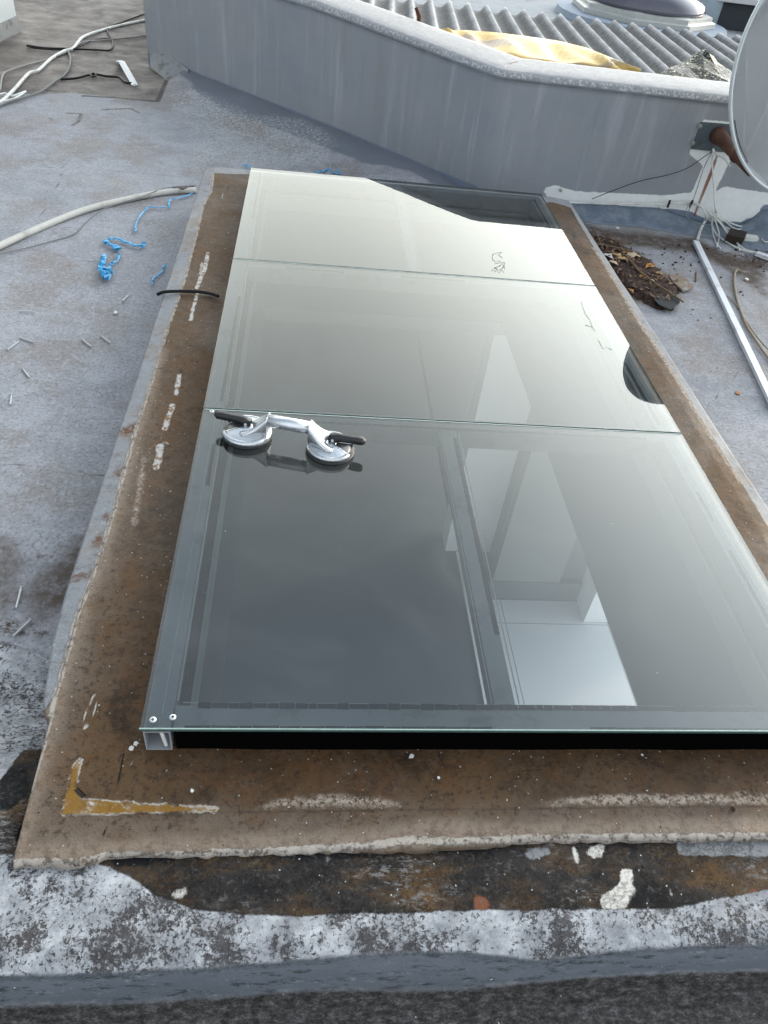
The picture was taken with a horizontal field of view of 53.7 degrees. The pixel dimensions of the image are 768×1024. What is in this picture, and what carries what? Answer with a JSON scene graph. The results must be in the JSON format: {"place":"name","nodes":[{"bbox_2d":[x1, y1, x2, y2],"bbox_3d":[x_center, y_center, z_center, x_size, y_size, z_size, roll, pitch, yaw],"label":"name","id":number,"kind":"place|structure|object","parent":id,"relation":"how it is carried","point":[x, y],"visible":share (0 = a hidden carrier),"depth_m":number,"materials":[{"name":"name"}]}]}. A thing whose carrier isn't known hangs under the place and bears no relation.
{"place":"outdoors","nodes":[
{"label":"outdoors","id":0,"kind":"place"},
{"bbox_2d":[221,320,482,706],"bbox_3d":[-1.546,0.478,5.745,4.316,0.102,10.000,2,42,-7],"label":"glass panel","id":1,"kind":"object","parent":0,"point":[347,588],"depth_m":6.02,"materials":[{"name":"grey glass"}]},
{"bbox_2d":[0,0,767,1023],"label":"roof deck","id":2,"kind":"structure","parent":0,"point":[598,932],"depth_m":1.44,"materials":[{"name":"paint"}]},
{"bbox_2d":[0,0,20,41],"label":"white pillar","id":3,"kind":"structure","parent":2,"relation":"on","point":[9,23],"depth_m":6.16,"materials":[{"name":"white concrete"}]},
{"bbox_2d":[0,90,26,101],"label":"white wire","id":4,"kind":"object","parent":2,"relation":"on","point":[20,94],"visible":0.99,"depth_m":5.05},
{"bbox_2d":[15,586,22,608],"bbox_3d":[-0.958,0.224,1.989,0.010,0.010,0.073,-2,43,-11],"label":"nail","id":5,"kind":"object","parent":2,"relation":"on","point":[19,594],"visible":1,"depth_m":1.99,"materials":[{"name":"silver metal"}]},
{"bbox_2d":[13,618,31,636],"bbox_3d":[-0.916,0.293,1.919,0.010,0.010,0.060,20,43,13],"label":"nail","id":6,"kind":"object","parent":2,"relation":"on","point":[22,627],"visible":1,"depth_m":1.92,"materials":[{"name":"silver metal"}]},
{"bbox_2d":[0,49,71,106],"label":"grey cable","id":7,"kind":"object","parent":2,"relation":"on","point":[43,89],"visible":1,"depth_m":5.21,"materials":[{"name":"grey plastic"}]},
{"bbox_2d":[0,19,144,102],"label":"white cable","id":8,"kind":"object","parent":2,"relation":"on","point":[27,75],"visible":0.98,"depth_m":5.84,"materials":[{"name":"white plastic"}]},
{"bbox_2d":[0,35,145,91],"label":"grey cable","id":9,"kind":"object","parent":2,"relation":"on","point":[21,66],"visible":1,"depth_m":5.92,"materials":[{"name":"grey plastic"}]},
{"bbox_2d":[27,35,140,50],"bbox_3d":[-2.390,-3.905,6.314,0.213,0.010,1.146,32,47,24],"label":"black cable","id":10,"kind":"object","parent":2,"relation":"on","point":[63,49],"visible":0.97,"depth_m":6.02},
{"bbox_2d":[26,13,143,51],"bbox_3d":[-2.326,-4.183,6.630,0.534,0.014,1.795,16,42,8],"label":"black cable","id":11,"kind":"object","parent":2,"relation":"on","point":[111,48],"visible":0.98,"depth_m":6.15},
{"bbox_2d":[60,73,131,83],"bbox_3d":[-2.104,-3.184,5.562,0.490,0.016,0.207,-4,43,-14],"label":"black cable","id":12,"kind":"object","parent":2,"relation":"on","point":[97,74],"visible":0.97,"depth_m":5.56,"materials":[{"name":"black rubber"}]},
{"bbox_2d":[0,185,195,253],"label":"thin grey wire","id":13,"kind":"object","parent":2,"relation":"on","point":[91,218],"visible":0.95,"depth_m":3.74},
{"bbox_2d":[0,187,196,249],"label":"white conduit","id":14,"kind":"object","parent":2,"relation":"on","point":[15,238],"visible":1,"depth_m":3.79,"materials":[{"name":"white plastic"}]},
{"bbox_2d":[173,185,194,189],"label":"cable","id":15,"kind":"object","parent":14,"relation":"on","point":[183,188],"visible":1,"depth_m":4.12,"materials":[{"name":"grey plastic"}]},
{"bbox_2d":[97,254,113,280],"bbox_3d":[-1.244,-1.091,3.373,0.062,0.028,0.256,-14,46,-23],"label":"blue twine","id":16,"kind":"object","parent":2,"relation":"on","point":[105,274],"visible":1,"depth_m":3.34,"materials":[{"name":"blue plastic"}]},
{"bbox_2d":[98,253,119,277],"bbox_3d":[-1.244,-1.106,3.397,0.084,0.017,0.262,2,42,-7],"label":"blue twine","id":17,"kind":"object","parent":2,"relation":"on","point":[113,262],"visible":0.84,"depth_m":3.42,"materials":[{"name":"blue plastic"}]},
{"bbox_2d":[106,241,121,250],"bbox_3d":[-1.264,-1.247,3.550,0.044,0.020,0.097,-26,52,-32],"label":"blue twine","id":18,"kind":"object","parent":2,"relation":"on","point":[116,247],"visible":1,"depth_m":3.54,"materials":[{"name":"blue plastic"}]},
{"bbox_2d":[103,237,145,247],"bbox_3d":[-1.229,-1.280,3.596,0.198,0.016,0.075,4,42,-5],"label":"blue twine","id":19,"kind":"object","parent":2,"relation":"on","point":[143,244],"visible":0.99,"depth_m":3.60,"materials":[{"name":"blue plastic"}]},
{"bbox_2d":[115,60,137,85],"bbox_3d":[-1.956,-3.334,5.724,0.075,0.061,0.641,-12,46,-22],"label":"bent bracket","id":20,"kind":"object","parent":2,"relation":"on","point":[127,71],"visible":1,"depth_m":5.67,"materials":[{"name":"white metal"}]},
{"bbox_2d":[151,264,165,284],"bbox_3d":[-1.011,-1.064,3.393,0.029,0.011,0.218,8,42,0],"label":"blue twine","id":21,"kind":"object","parent":2,"relation":"on","point":[157,275],"visible":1,"depth_m":3.39,"materials":[{"name":"blue plastic"}]},
{"bbox_2d":[134,192,193,231],"bbox_3d":[-1.175,-1.564,3.920,0.114,0.012,0.604,16,42,8],"label":"blue twine","id":22,"kind":"object","parent":2,"relation":"on","point":[145,209],"visible":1,"depth_m":3.94,"materials":[{"name":"blue plastic"}]},
{"bbox_2d":[314,168,342,173],"bbox_3d":[-0.339,-2.050,4.591,0.117,0.012,0.142,33,47,25],"label":"blue twine","id":23,"kind":"object","parent":2,"relation":"on","point":[326,170],"visible":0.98,"depth_m":4.61,"materials":[{"name":"blue plastic"}]},
{"bbox_2d":[13,167,767,869],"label":"skylight curb","id":24,"kind":"structure","parent":2,"relation":"on","point":[675,621],"depth_m":1.99,"materials":[{"name":"paint"}]},
{"bbox_2d":[156,290,218,297],"bbox_3d":[-0.738,-0.821,2.858,0.234,0.032,0.031,4,42,-4],"label":"black hose","id":25,"kind":"object","parent":24,"relation":"on","point":[188,291],"visible":1,"depth_m":2.85,"materials":[{"name":"black rubber"}]},
{"bbox_2d":[139,168,767,749],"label":"glass skylight","id":26,"kind":"object","parent":24,"relation":"on","point":[499,720],"visible":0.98,"depth_m":1.98,"materials":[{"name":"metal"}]},
{"bbox_2d":[214,410,365,465],"bbox_3d":[-0.262,-0.222,2.088,0.426,0.086,0.139,11,42,3],"label":"suction lifter","id":27,"kind":"object","parent":26,"relation":"on","point":[253,432],"visible":1,"depth_m":2.07,"materials":[{"name":"silver rubber"}]},
{"bbox_2d":[143,0,767,251],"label":"parapet wall","id":28,"kind":"structure","parent":2,"relation":"on","point":[460,111],"depth_m":4.48,"materials":[{"name":"paint"}]},
{"bbox_2d":[690,122,750,176],"bbox_3d":[1.929,-2.094,3.993,0.295,0.527,0.540,2,42,-7],"label":"dish bracket","id":29,"kind":"object","parent":28,"relation":"attached to","point":[709,136],"visible":0.62,"depth_m":4.26,"materials":[{"name":"metal"}]},
{"bbox_2d":[592,151,711,217],"bbox_3d":[1.556,-1.924,4.397,0.632,0.366,0.080,2,42,-7],"label":"thin wire","id":30,"kind":"object","parent":29,"relation":"attached to","point":[652,178],"depth_m":4.42,"materials":[{"name":"metal"}]},
{"bbox_2d":[712,148,740,169],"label":"white cable","id":31,"kind":"object","parent":29,"relation":"attached to","point":[727,162],"visible":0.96,"depth_m":4.31,"materials":[{"name":"white plastic"}]},
{"bbox_2d":[712,149,767,242],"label":"white cable","id":32,"kind":"object","parent":29,"relation":"hanging from","point":[714,197],"visible":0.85,"depth_m":4.50,"materials":[{"name":"white plastic"}]},
{"bbox_2d":[728,0,767,189],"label":"satellite dish","id":33,"kind":"object","parent":29,"relation":"attached to","point":[748,105],"visible":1,"depth_m":3.44,"materials":[{"name":"paint"}]},
{"bbox_2d":[590,234,681,310],"bbox_3d":[1.338,-1.323,4.060,0.399,0.040,0.998,2,42,-7],"label":"soil heap","id":34,"kind":"object","parent":2,"relation":"on","point":[643,296],"visible":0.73,"depth_m":3.89,"materials":[{"name":"brown soil"}]},
{"bbox_2d":[591,227,603,249],"bbox_3d":[1.189,-1.522,4.216,0.015,0.008,0.310,5,42,-4],"label":"twig","id":35,"kind":"object","parent":34,"relation":"on","point":[598,238],"visible":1,"depth_m":4.21,"materials":[{"name":"brown wood"}]},
{"bbox_2d":[596,242,646,259],"bbox_3d":[1.286,-1.431,4.131,0.313,0.008,0.052,26,45,19],"label":"twig","id":36,"kind":"object","parent":34,"relation":"on","point":[624,249],"visible":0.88,"depth_m":4.13,"materials":[{"name":"brown wood"}]},
{"bbox_2d":[587,229,677,300],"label":"leaf fragments","id":37,"kind":"object","parent":34,"relation":"on","point":[635,276],"visible":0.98,"depth_m":3.94,"materials":[{"name":"brown plant"}]},
{"bbox_2d":[627,252,639,256],"bbox_3d":[1.347,-1.379,4.084,0.095,0.024,0.066,12,42,4],"label":"dry leaf","id":38,"kind":"object","parent":34,"relation":"on","point":[633,254],"visible":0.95,"depth_m":4.08,"materials":[{"name":"beige plant"}]},
{"bbox_2d":[597,244,683,302],"bbox_3d":[1.352,-1.256,3.948,0.094,0.009,0.688,-14,47,-23],"label":"twig","id":39,"kind":"object","parent":34,"relation":"on","point":[648,278],"visible":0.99,"depth_m":3.91,"materials":[{"name":"brown wood"}]},
{"bbox_2d":[654,296,679,309],"bbox_3d":[1.391,-1.043,3.738,0.114,0.006,0.168,34,48,26],"label":"slate piece","id":40,"kind":"object","parent":34,"relation":"on","point":[671,303],"visible":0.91,"depth_m":3.72,"materials":[{"name":"stone"}]},
{"bbox_2d":[570,201,706,239],"bbox_3d":[1.470,-1.734,4.434,0.964,0.130,0.270,2,42,-7],"label":"white cable","id":41,"kind":"object","parent":2,"relation":"on","point":[646,204],"visible":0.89,"depth_m":4.51,"materials":[{"name":"plastic"}]},
{"bbox_2d":[668,274,693,291],"bbox_3d":[1.545,-1.192,3.942,0.105,0.010,0.175,-8,44,-17],"label":"bark slab","id":42,"kind":"object","parent":2,"relation":"on","point":[683,284],"depth_m":3.93,"materials":[{"name":"beige wood"}]},
{"bbox_2d":[659,203,711,239],"bbox_3d":[1.832,-1.758,4.526,0.241,0.117,0.325,-23,51,-30],"label":"white cable","id":43,"kind":"object","parent":2,"relation":"on","point":[689,204],"visible":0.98,"depth_m":4.53,"materials":[{"name":"white plastic"}]},
{"bbox_2d":[650,243,767,320],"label":"leaf crumbs","id":44,"kind":"object","parent":2,"relation":"on","point":[736,249],"visible":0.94,"depth_m":4.23,"materials":[{"name":"plant"}]},
{"bbox_2d":[712,216,719,247],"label":"white cable","id":45,"kind":"object","parent":2,"relation":"on","point":[718,231],"visible":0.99,"depth_m":4.54,"materials":[{"name":"white plastic"}]},
{"bbox_2d":[711,217,720,248],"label":"white cable","id":46,"kind":"object","parent":2,"relation":"on","point":[713,235],"visible":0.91,"depth_m":4.50,"materials":[{"name":"white plastic"}]},
{"bbox_2d":[712,215,739,250],"bbox_3d":[2.048,-1.648,4.474,0.082,0.086,0.330,-7,44,-16],"label":"white cable","id":47,"kind":"object","parent":2,"relation":"on","point":[724,229],"visible":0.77,"depth_m":4.53,"materials":[{"name":"white plastic"}]},
{"bbox_2d":[714,215,741,229],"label":"white cable","id":48,"kind":"object","parent":2,"relation":"on","point":[726,222],"visible":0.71,"depth_m":4.58,"materials":[{"name":"white plastic"}]},
{"bbox_2d":[693,240,767,402],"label":"cable duct","id":49,"kind":"object","parent":2,"relation":"on","point":[759,375],"visible":1,"depth_m":3.64,"materials":[{"name":"white plastic"}]},
{"bbox_2d":[711,218,755,253],"bbox_3d":[2.047,-1.638,4.459,0.077,0.102,0.393,-14,46,-23],"label":"white cable","id":50,"kind":"object","parent":2,"relation":"on","point":[721,238],"visible":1,"depth_m":4.47,"materials":[{"name":"white plastic"}]},
{"bbox_2d":[724,228,758,244],"bbox_3d":[2.123,-1.627,4.498,0.216,0.046,0.143,9,42,1],"label":"junction box","id":51,"kind":"object","parent":2,"relation":"on","point":[734,236],"visible":1,"depth_m":4.47,"materials":[{"name":"black plastic"}]},
{"bbox_2d":[715,213,755,252],"bbox_3d":[2.082,-1.656,4.480,0.109,0.097,0.406,-9,45,-18],"label":"white cable","id":52,"kind":"object","parent":51,"relation":"on","point":[737,242],"visible":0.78,"depth_m":4.43,"materials":[{"name":"white plastic"}]},
{"bbox_2d":[727,295,767,349],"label":"tan wire","id":53,"kind":"object","parent":2,"relation":"on","point":[749,325],"visible":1,"depth_m":3.63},
{"bbox_2d":[733,269,767,358],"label":"tan cable","id":54,"kind":"object","parent":2,"relation":"on","point":[746,324],"visible":1,"depth_m":3.72,"materials":[{"name":"beige plastic"}]},
{"bbox_2d":[755,251,767,259],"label":"cable duct","id":55,"kind":"object","parent":2,"relation":"on","point":[761,255],"visible":1,"depth_m":4.34,"materials":[{"name":"white plastic"}]},
{"bbox_2d":[456,551,486,703],"bbox_3d":[0.753,2.144,4.257,0.020,0.120,5.280,2,42,-7],"label":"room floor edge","id":56,"kind":"object","parent":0,"point":[472,633],"visible":0.22,"depth_m":5.56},
{"bbox_2d":[415,330,576,601],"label":"reflection","id":57,"kind":"structure","parent":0,"point":[450,362],"depth_m":8.23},
{"bbox_2d":[442,334,530,551],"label":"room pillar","id":58,"kind":"structure","parent":57,"relation":"on","point":[499,394],"depth_m":5.48,"materials":[{"name":"white paint"}]},
{"bbox_2d":[486,569,582,600],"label":"wall","id":59,"kind":"structure","parent":57,"relation":"on","point":[566,589],"depth_m":5.80,"materials":[{"name":"white paint"}]},
{"bbox_2d":[576,566,606,621],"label":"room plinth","id":60,"kind":"structure","parent":57,"relation":"on","point":[589,604],"depth_m":5.72,"materials":[{"name":"white paint"}]},
{"bbox_2d":[497,408,534,527],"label":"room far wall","id":61,"kind":"structure","parent":0,"point":[513,480],"depth_m":6.12,"materials":[{"name":"grey paint"}]},
{"bbox_2d":[490,420,576,582],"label":"room wall panel","id":62,"kind":"structure","parent":0,"point":[538,537],"depth_m":5.38,"materials":[{"name":"paint"}]},
{"bbox_2d":[492,599,636,708],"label":"room floor","id":63,"kind":"structure","parent":0,"point":[574,658],"depth_m":5.50,"materials":[{"name":"tile"}]},
{"bbox_2d":[398,0,742,38],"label":"roof","id":64,"kind":"structure","parent":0,"point":[533,8],"depth_m":6.97,"materials":[{"name":"concrete"}]},
{"bbox_2d":[360,0,740,73],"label":"corrugated roof","id":65,"kind":"structure","parent":64,"relation":"on","point":[649,48],"depth_m":5.87,"materials":[{"name":"grey metal"}]},
{"bbox_2d":[414,7,420,21],"bbox_3d":[0.209,-3.003,4.724,0.072,0.237,0.032,31,47,24],"label":"rusty rod","id":66,"kind":"object","parent":65,"relation":"on","point":[418,14],"visible":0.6,"depth_m":4.67,"materials":[{"name":"brown metal"}]},
{"bbox_2d":[441,28,640,71],"bbox_3d":[0.913,-2.821,4.616,1.242,0.067,0.547,6,42,-2],"label":"gold sheet","id":67,"kind":"object","parent":65,"relation":"on","point":[529,47],"visible":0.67,"depth_m":4.61,"materials":[{"name":"gold metal"}]},
{"bbox_2d":[661,49,731,81],"bbox_3d":[2.071,-2.846,4.813,0.447,0.110,0.872,24,44,17],"label":"patterned cloth","id":68,"kind":"object","parent":65,"relation":"on","point":[704,64],"visible":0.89,"depth_m":4.73,"materials":[{"name":"fabric"}]},
{"bbox_2d":[555,0,726,36],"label":"dome skylight","id":69,"kind":"object","parent":64,"relation":"on","point":[679,16],"visible":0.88,"depth_m":6.61,"materials":[{"name":"paint"}]},
{"bbox_2d":[703,0,723,23],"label":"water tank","id":70,"kind":"object","parent":64,"relation":"on","point":[713,9],"visible":0.06,"depth_m":7.17,"materials":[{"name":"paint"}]},
{"bbox_2d":[717,0,758,31],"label":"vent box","id":71,"kind":"object","parent":64,"relation":"on","point":[734,15],"visible":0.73,"depth_m":7.25,"materials":[{"name":"grey metal"}]},
{"bbox_2d":[561,538,586,578],"bbox_3d":[1.531,-0.290,5.155,0.183,2.080,0.110,2,42,-7],"label":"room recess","id":72,"kind":"object","parent":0,"point":[575,566],"visible":0.21,"depth_m":5.70,"materials":[{"name":"white paint"}]}
]}

